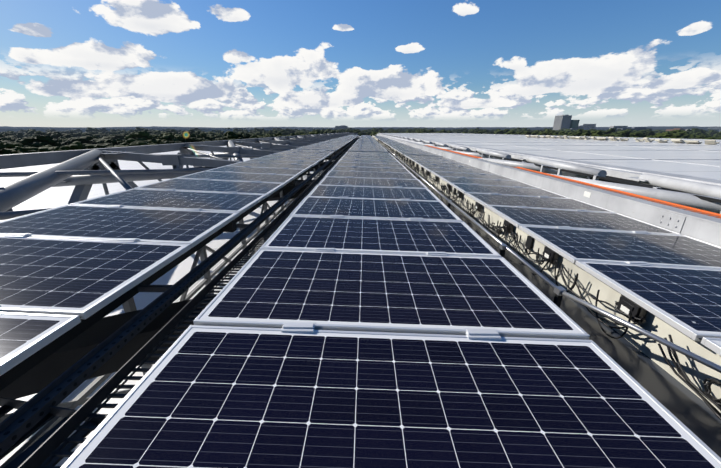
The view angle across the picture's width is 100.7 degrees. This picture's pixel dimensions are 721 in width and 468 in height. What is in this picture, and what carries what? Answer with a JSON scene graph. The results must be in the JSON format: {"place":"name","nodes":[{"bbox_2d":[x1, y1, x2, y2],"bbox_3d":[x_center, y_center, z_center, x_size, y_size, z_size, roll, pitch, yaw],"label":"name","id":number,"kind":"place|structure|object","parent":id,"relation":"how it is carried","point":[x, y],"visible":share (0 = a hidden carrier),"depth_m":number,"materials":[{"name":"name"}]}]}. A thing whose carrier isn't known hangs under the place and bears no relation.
{"place":"outdoors","nodes":[
{"label":"outdoors","id":0,"kind":"place"},
{"bbox_2d":[6,129,54,131],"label":"shed","id":1,"kind":"structure","parent":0,"point":[15,130],"depth_m":1053.22,"materials":[{"name":"concrete"}]},
{"bbox_2d":[60,129,85,131],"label":"shed","id":2,"kind":"structure","parent":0,"point":[83,130],"depth_m":1160.03,"materials":[{"name":"concrete"}]},
{"bbox_2d":[0,136,360,465],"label":"roof","id":3,"kind":"structure","parent":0,"point":[52,197],"depth_m":8.14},
{"bbox_2d":[0,152,338,467],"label":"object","id":4,"kind":"object","parent":3,"relation":"on","point":[82,397],"visible":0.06,"depth_m":2.79,"materials":[{"name":"grey metal"}]},
{"bbox_2d":[0,132,357,219],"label":"roof truss","id":5,"kind":"object","parent":3,"relation":"on","point":[80,171],"visible":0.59,"depth_m":8.43,"materials":[{"name":"grey metal"}]},
{"bbox_2d":[0,137,533,398],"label":"support frame","id":6,"kind":"object","parent":3,"relation":"on","point":[40,369],"visible":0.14,"depth_m":2.11,"materials":[{"name":"grey metal"}]},
{"bbox_2d":[0,137,357,455],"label":"support beam","id":7,"kind":"structure","parent":6,"relation":"attached to","point":[11,424],"depth_m":1.60,"materials":[{"name":"metal"}]},
{"bbox_2d":[0,145,348,451],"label":"beam holes","id":8,"kind":"object","parent":7,"relation":"attached to","point":[14,437],"visible":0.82,"depth_m":1.59,"materials":[{"name":"grey metal"}]},
{"bbox_2d":[0,137,359,467],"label":"cable trays","id":9,"kind":"object","parent":6,"relation":"attached to","point":[53,446],"visible":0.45,"depth_m":1.30,"materials":[{"name":"grey metal"}]},
{"bbox_2d":[378,139,646,323],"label":"junction boxes","id":10,"kind":"object","parent":6,"relation":"on","point":[636,310],"visible":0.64,"depth_m":2.20,"materials":[{"name":"black plastic"}]},
{"bbox_2d":[403,157,629,313],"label":"labels","id":11,"kind":"object","parent":10,"relation":"attached to","point":[622,308],"visible":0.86,"depth_m":3.01,"materials":[{"name":"white paper"}]},
{"bbox_2d":[373,137,720,457],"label":"gutter floor","id":12,"kind":"structure","parent":6,"relation":"attached to","point":[692,412],"depth_m":1.97,"materials":[{"name":"metal"}]},
{"bbox_2d":[382,145,562,307],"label":"gutter posts","id":13,"kind":"object","parent":12,"relation":"on","point":[557,300],"visible":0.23,"depth_m":2.22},
{"bbox_2d":[380,143,720,372],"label":"conduit","id":14,"kind":"object","parent":13,"relation":"attached to","point":[559,290],"visible":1,"depth_m":1.97,"materials":[{"name":"grey metal"}]},
{"bbox_2d":[372,135,720,412],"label":"gutter fascia","id":15,"kind":"structure","parent":12,"relation":"on","point":[697,373],"depth_m":2.22,"materials":[{"name":"beige metal"}]},
{"bbox_2d":[378,140,720,419],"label":"cables","id":16,"kind":"object","parent":12,"relation":"on","point":[684,378],"visible":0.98,"depth_m":2.54,"materials":[{"name":"black plastic"}]},
{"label":"mounting rails","id":17,"kind":"object","parent":6,"relation":"on","visible":0},
{"bbox_2d":[0,135,720,467],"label":"solar panel frames","id":18,"kind":"structure","parent":17,"relation":"attached to","point":[14,360],"depth_m":1.67,"materials":[{"name":"silver metal"}]},
{"bbox_2d":[0,135,720,467],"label":"solar panels","id":19,"kind":"object","parent":18,"relation":"in","point":[215,398],"visible":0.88,"depth_m":1.54,"materials":[{"name":"blue glass"}]},
{"bbox_2d":[0,126,716,130],"bbox_3d":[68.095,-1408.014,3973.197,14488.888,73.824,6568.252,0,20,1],"label":"distant hills","id":20,"kind":"structure","parent":0,"point":[3,128],"depth_m":4765.78,"materials":[{"name":"green plant"}]},
{"bbox_2d":[0,0,720,127],"label":"sky","id":21,"kind":"structure","parent":0,"point":[64,63],"materials":[{"name":"blue"}]},
{"bbox_2d":[377,134,720,246],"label":"girder","id":22,"kind":"object","parent":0,"point":[704,228],"visible":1,"depth_m":4.57,"materials":[{"name":"white metal"}]},
{"bbox_2d":[383,133,720,179],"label":"roof membrane","id":23,"kind":"object","parent":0,"point":[697,169],"visible":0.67,"depth_m":16.90,"materials":[{"name":"white plastic"}]},
{"bbox_2d":[379,133,720,185],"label":"roof edge beam","id":24,"kind":"structure","parent":23,"relation":"on","point":[618,171],"depth_m":8.54,"materials":[{"name":"white metal"}]},
{"bbox_2d":[378,133,720,213],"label":"dark truss","id":25,"kind":"object","parent":24,"relation":"attached to","point":[619,180],"visible":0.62,"depth_m":7.83,"materials":[{"name":"metal"}]},
{"bbox_2d":[376,134,720,213],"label":"truss tubes","id":26,"kind":"object","parent":25,"relation":"on","point":[686,198],"visible":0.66,"depth_m":6.68,"materials":[{"name":"white metal"}]},
{"bbox_2d":[424,145,720,217],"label":"cable","id":27,"kind":"object","parent":26,"relation":"on","point":[692,209],"visible":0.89,"depth_m":5.27,"materials":[{"name":"orange plastic"}]},
{"bbox_2d":[408,141,720,218],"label":"safety net grating","id":28,"kind":"object","parent":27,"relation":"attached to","point":[598,188],"visible":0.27,"depth_m":5.64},
{"bbox_2d":[390,133,720,166],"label":"roof seams","id":29,"kind":"object","parent":23,"relation":"on","point":[500,135],"visible":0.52,"depth_m":22.75,"materials":[{"name":"grey metal"}]},
{"bbox_2d":[526,135,719,144],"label":"roof fixtures","id":30,"kind":"object","parent":23,"relation":"on","point":[707,142],"visible":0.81,"depth_m":31.43,"materials":[{"name":"white metal"}]},
{"bbox_2d":[582,124,595,128],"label":"building","id":31,"kind":"structure","parent":0,"point":[589,126],"depth_m":1131.99,"materials":[{"name":"concrete"}]},
{"label":"ground","id":32,"kind":"structure","parent":0,"visible":0},
{"bbox_2d":[0,133,14,140],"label":"tree","id":33,"kind":"object","parent":32,"relation":"on","point":[7,138],"visible":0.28,"depth_m":307.30,"materials":[{"name":"green plant"}]},
{"bbox_2d":[1,131,15,134],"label":"tree","id":34,"kind":"object","parent":32,"relation":"on","point":[12,132],"visible":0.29,"depth_m":503.01,"materials":[{"name":"green plant"}]},
{"bbox_2d":[0,137,17,142],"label":"tree","id":35,"kind":"object","parent":32,"relation":"on","point":[2,139],"visible":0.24,"depth_m":273.81,"materials":[{"name":"green plant"}]},
{"bbox_2d":[0,143,23,154],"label":"tree","id":36,"kind":"object","parent":32,"relation":"on","point":[3,150],"visible":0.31,"depth_m":143.00,"materials":[{"name":"green plant"}]},
{"bbox_2d":[4,143,24,148],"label":"tree","id":37,"kind":"object","parent":32,"relation":"on","point":[10,145],"visible":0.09,"depth_m":165.21,"materials":[{"name":"green plant"}]},
{"bbox_2d":[14,133,25,137],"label":"tree","id":38,"kind":"object","parent":32,"relation":"on","point":[19,135],"visible":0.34,"depth_m":433.11,"materials":[{"name":"green plant"}]},
{"bbox_2d":[11,146,37,152],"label":"tree","id":39,"kind":"object","parent":32,"relation":"on","point":[21,149],"visible":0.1,"depth_m":163.44,"materials":[{"name":"green plant"}]},
{"bbox_2d":[24,129,44,136],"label":"tree","id":40,"kind":"object","parent":32,"relation":"on","point":[30,132],"visible":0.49,"depth_m":503.01,"materials":[{"name":"green plant"}]},
{"bbox_2d":[25,147,53,152],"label":"tree","id":41,"kind":"object","parent":32,"relation":"on","point":[44,149],"visible":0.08,"depth_m":168.96,"materials":[{"name":"green plant"}]},
{"bbox_2d":[30,131,48,136],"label":"tree","id":42,"kind":"object","parent":32,"relation":"on","point":[38,133],"visible":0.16,"depth_m":380.66,"materials":[{"name":"green plant"}]},
{"bbox_2d":[18,135,61,147],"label":"tree","id":43,"kind":"object","parent":32,"relation":"on","point":[44,140],"visible":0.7,"depth_m":250.42,"materials":[{"name":"green plant"}]},
{"bbox_2d":[49,132,73,139],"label":"tree","id":44,"kind":"object","parent":32,"relation":"on","point":[55,135],"visible":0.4,"depth_m":355.81,"materials":[{"name":"green plant"}]},
{"bbox_2d":[48,141,82,151],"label":"tree","id":45,"kind":"object","parent":32,"relation":"on","point":[76,145],"visible":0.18,"depth_m":168.07,"materials":[{"name":"green plant"}]},
{"bbox_2d":[69,132,81,136],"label":"tree","id":46,"kind":"object","parent":32,"relation":"on","point":[77,134],"visible":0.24,"depth_m":495.50,"materials":[{"name":"green plant"}]},
{"bbox_2d":[61,136,92,145],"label":"tree","id":47,"kind":"object","parent":32,"relation":"on","point":[84,139],"visible":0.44,"depth_m":284.30,"materials":[{"name":"green plant"}]},
{"bbox_2d":[79,144,95,149],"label":"tree","id":48,"kind":"object","parent":32,"relation":"on","point":[89,146],"visible":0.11,"depth_m":200.82,"materials":[{"name":"green plant"}]},
{"bbox_2d":[80,133,103,138],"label":"tree","id":49,"kind":"object","parent":32,"relation":"on","point":[89,134],"visible":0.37,"depth_m":424.41,"materials":[{"name":"green plant"}]},
{"bbox_2d":[86,127,101,132],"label":"tree","id":50,"kind":"object","parent":32,"relation":"on","point":[89,129],"visible":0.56,"depth_m":728.44,"materials":[{"name":"green plant"}]},
{"bbox_2d":[90,137,113,143],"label":"tree","id":51,"kind":"object","parent":32,"relation":"on","point":[95,141],"visible":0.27,"depth_m":303.98,"materials":[{"name":"green plant"}]},
{"bbox_2d":[93,143,124,148],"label":"tree","id":52,"kind":"object","parent":32,"relation":"on","point":[104,145],"visible":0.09,"depth_m":200.70,"materials":[{"name":"green plant"}]},
{"bbox_2d":[101,135,125,139],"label":"tree","id":53,"kind":"object","parent":32,"relation":"on","point":[115,137],"visible":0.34,"depth_m":375.57,"materials":[{"name":"green plant"}]},
{"bbox_2d":[106,139,122,145],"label":"tree","id":54,"kind":"object","parent":32,"relation":"on","point":[113,142],"visible":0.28,"depth_m":285.18,"materials":[{"name":"green plant"}]},
{"bbox_2d":[116,130,130,133],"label":"tree","id":55,"kind":"object","parent":32,"relation":"on","point":[123,131],"visible":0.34,"depth_m":638.75,"materials":[{"name":"green plant"}]},
{"bbox_2d":[125,131,152,140],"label":"tree","id":56,"kind":"object","parent":32,"relation":"on","point":[143,135],"visible":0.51,"depth_m":304.23,"materials":[{"name":"green plant"}]},
{"bbox_2d":[120,138,158,145],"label":"tree","id":57,"kind":"object","parent":32,"relation":"on","point":[130,141],"visible":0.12,"depth_m":224.19,"materials":[{"name":"green plant"}]},
{"bbox_2d":[123,141,157,146],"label":"tree","id":58,"kind":"object","parent":32,"relation":"on","point":[141,143],"visible":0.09,"depth_m":207.78,"materials":[{"name":"green plant"}]},
{"bbox_2d":[135,127,145,130],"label":"tree","id":59,"kind":"object","parent":32,"relation":"on","point":[138,129],"visible":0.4,"depth_m":691.36,"materials":[{"name":"green plant"}]},
{"bbox_2d":[150,130,163,133],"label":"tree","id":60,"kind":"object","parent":32,"relation":"on","point":[157,131],"visible":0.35,"depth_m":553.75,"materials":[{"name":"green plant"}]},
{"bbox_2d":[152,135,174,140],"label":"tree","id":61,"kind":"object","parent":32,"relation":"on","point":[154,138],"visible":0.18,"depth_m":315.86,"materials":[{"name":"green plant"}]},
{"bbox_2d":[155,132,184,143],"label":"tree","id":62,"kind":"object","parent":32,"relation":"on","point":[164,136],"visible":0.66,"depth_m":310.88,"materials":[{"name":"green plant"}]},
{"bbox_2d":[165,129,177,132],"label":"tree","id":63,"kind":"object","parent":32,"relation":"on","point":[172,130],"visible":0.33,"depth_m":585.25,"materials":[{"name":"green plant"}]},
{"bbox_2d":[164,141,182,143],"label":"tree","id":64,"kind":"object","parent":32,"relation":"on","point":[169,142],"visible":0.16,"depth_m":294.61,"materials":[{"name":"green plant"}]},
{"bbox_2d":[179,130,194,134],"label":"tree","id":65,"kind":"object","parent":32,"relation":"on","point":[188,132],"visible":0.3,"depth_m":479.86,"materials":[{"name":"green plant"}]},
{"bbox_2d":[183,136,203,142],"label":"tree","id":66,"kind":"object","parent":32,"relation":"on","point":[191,139],"visible":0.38,"depth_m":309.15,"materials":[{"name":"green plant"}]},
{"bbox_2d":[187,132,209,140],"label":"tree","id":67,"kind":"object","parent":32,"relation":"on","point":[203,135],"visible":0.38,"depth_m":339.36,"materials":[{"name":"green plant"}]},
{"bbox_2d":[200,129,232,132],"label":"shed","id":68,"kind":"structure","parent":32,"relation":"on","point":[207,130],"depth_m":891.77,"materials":[{"name":"concrete"}]},
{"bbox_2d":[217,131,246,140],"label":"tree","id":69,"kind":"object","parent":32,"relation":"on","point":[230,135],"visible":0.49,"depth_m":317.02,"materials":[{"name":"green plant"}]},
{"bbox_2d":[252,132,265,134],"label":"tree","id":70,"kind":"object","parent":32,"relation":"on","point":[258,133],"visible":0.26,"depth_m":497.64,"materials":[{"name":"green plant"}]},
{"bbox_2d":[250,133,271,137],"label":"tree","id":71,"kind":"object","parent":32,"relation":"on","point":[254,136],"visible":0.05,"depth_m":311.16,"materials":[{"name":"green plant"}]},
{"bbox_2d":[263,133,281,137],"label":"tree","id":72,"kind":"object","parent":32,"relation":"on","point":[277,135],"visible":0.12,"depth_m":275.79,"materials":[{"name":"green plant"}]},
{"bbox_2d":[271,129,287,135],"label":"tree","id":73,"kind":"object","parent":32,"relation":"on","point":[285,133],"visible":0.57,"depth_m":586.38,"materials":[{"name":"green plant"}]},
{"bbox_2d":[288,132,303,135],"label":"tree","id":74,"kind":"object","parent":32,"relation":"on","point":[294,134],"visible":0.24,"depth_m":406.07,"materials":[{"name":"green plant"}]},
{"bbox_2d":[301,132,319,134],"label":"tree","id":75,"kind":"object","parent":32,"relation":"on","point":[311,133],"visible":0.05,"depth_m":289.33,"materials":[{"name":"green plant"}]},
{"bbox_2d":[323,130,336,133],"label":"tree","id":76,"kind":"object","parent":32,"relation":"on","point":[331,131],"visible":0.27,"depth_m":493.04,"materials":[{"name":"green plant"}]},
{"bbox_2d":[345,129,364,134],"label":"tree","id":77,"kind":"object","parent":32,"relation":"on","point":[352,131],"visible":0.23,"depth_m":544.75,"materials":[{"name":"green plant"}]},
{"bbox_2d":[456,128,468,132],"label":"tree","id":78,"kind":"object","parent":32,"relation":"on","point":[463,130],"visible":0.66,"depth_m":899.33,"materials":[{"name":"green plant"}]},
{"bbox_2d":[494,129,509,133],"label":"tree","id":79,"kind":"object","parent":32,"relation":"on","point":[504,131],"visible":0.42,"depth_m":579.10,"materials":[{"name":"green plant"}]},
{"bbox_2d":[506,130,521,134],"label":"tree","id":80,"kind":"object","parent":32,"relation":"on","point":[511,132],"visible":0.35,"depth_m":471.26,"materials":[{"name":"green plant"}]},
{"bbox_2d":[521,130,539,134],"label":"tree","id":81,"kind":"object","parent":32,"relation":"on","point":[535,132],"visible":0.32,"depth_m":455.04,"materials":[{"name":"green plant"}]},
{"bbox_2d":[537,130,553,134],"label":"tree","id":82,"kind":"object","parent":32,"relation":"on","point":[547,132],"visible":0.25,"depth_m":431.56,"materials":[{"name":"green plant"}]},
{"bbox_2d":[548,132,565,135],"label":"tree","id":83,"kind":"object","parent":32,"relation":"on","point":[554,133],"visible":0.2,"depth_m":351.19,"materials":[{"name":"green plant"}]},
{"bbox_2d":[552,115,571,129],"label":"tower","id":84,"kind":"structure","parent":32,"relation":"on","point":[556,127],"depth_m":1038.24,"materials":[{"name":"concrete"}]},
{"bbox_2d":[554,116,571,125],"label":"tower windows","id":85,"kind":"structure","parent":84,"relation":"attached to","point":[557,119],"depth_m":1034.99,"materials":[{"name":"grey glass"}]},
{"bbox_2d":[559,131,571,134],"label":"tree","id":86,"kind":"object","parent":32,"relation":"on","point":[562,132],"visible":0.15,"depth_m":445.35,"materials":[{"name":"green plant"}]},
{"bbox_2d":[569,120,579,128],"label":"tower","id":87,"kind":"structure","parent":32,"relation":"on","point":[573,126],"depth_m":1047.70,"materials":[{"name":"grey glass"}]},
{"bbox_2d":[567,132,588,135],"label":"tree","id":88,"kind":"object","parent":32,"relation":"on","point":[576,133],"visible":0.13,"depth_m":362.00,"materials":[{"name":"green plant"}]},
{"bbox_2d":[579,131,604,136],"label":"tree","id":89,"kind":"object","parent":32,"relation":"on","point":[598,133],"visible":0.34,"depth_m":346.01,"materials":[{"name":"green plant"}]},
{"bbox_2d":[600,129,614,133],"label":"tree","id":90,"kind":"object","parent":32,"relation":"on","point":[608,131],"visible":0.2,"depth_m":424.55,"materials":[{"name":"green plant"}]},
{"bbox_2d":[614,130,646,137],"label":"tree","id":91,"kind":"object","parent":32,"relation":"on","point":[635,134],"visible":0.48,"depth_m":376.81,"materials":[{"name":"green plant"}]},
{"bbox_2d":[617,127,651,130],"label":"building","id":92,"kind":"structure","parent":32,"relation":"on","point":[638,128],"depth_m":764.51,"materials":[{"name":"grey glass"}]},
{"bbox_2d":[642,131,655,134],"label":"tree","id":93,"kind":"object","parent":32,"relation":"on","point":[649,133],"visible":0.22,"depth_m":459.95,"materials":[{"name":"green plant"}]},
{"bbox_2d":[653,133,678,137],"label":"tree","id":94,"kind":"object","parent":32,"relation":"on","point":[661,135],"visible":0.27,"depth_m":300.92,"materials":[{"name":"green plant"}]},
{"bbox_2d":[655,130,689,137],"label":"tree","id":95,"kind":"object","parent":32,"relation":"on","point":[679,133],"visible":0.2,"depth_m":359.39,"materials":[{"name":"green plant"}]},
{"bbox_2d":[666,128,685,130],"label":"building","id":96,"kind":"structure","parent":32,"relation":"on","point":[676,129],"depth_m":963.50,"materials":[{"name":"brick"}]},
{"bbox_2d":[683,133,696,136],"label":"tree","id":97,"kind":"object","parent":32,"relation":"on","point":[690,135],"visible":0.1,"depth_m":367.11,"materials":[{"name":"green plant"}]},
{"bbox_2d":[687,128,706,133],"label":"tree","id":98,"kind":"object","parent":32,"relation":"on","point":[694,130],"visible":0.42,"depth_m":583.03,"materials":[{"name":"green plant"}]},
{"bbox_2d":[686,135,707,138],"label":"tree","id":99,"kind":"object","parent":32,"relation":"on","point":[700,137],"visible":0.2,"depth_m":344.08,"materials":[{"name":"green plant"}]},
{"bbox_2d":[696,132,711,136],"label":"tree","id":100,"kind":"object","parent":32,"relation":"on","point":[701,133],"visible":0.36,"depth_m":480.79,"materials":[{"name":"green plant"}]},
{"bbox_2d":[707,130,718,135],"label":"tree","id":101,"kind":"object","parent":32,"relation":"on","point":[711,132],"visible":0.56,"depth_m":667.31,"materials":[{"name":"green plant"}]},
{"bbox_2d":[708,127,720,131],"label":"block","id":102,"kind":"structure","parent":32,"relation":"on","point":[719,128],"depth_m":991.80,"materials":[{"name":"grey glass"}]},
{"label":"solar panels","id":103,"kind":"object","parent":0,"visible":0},
{"bbox_2d":[0,135,649,339],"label":"panel clamps","id":104,"kind":"object","parent":103,"relation":"on","point":[470,333],"visible":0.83,"depth_m":2.47,"materials":[{"name":"silver metal"}]}
]}

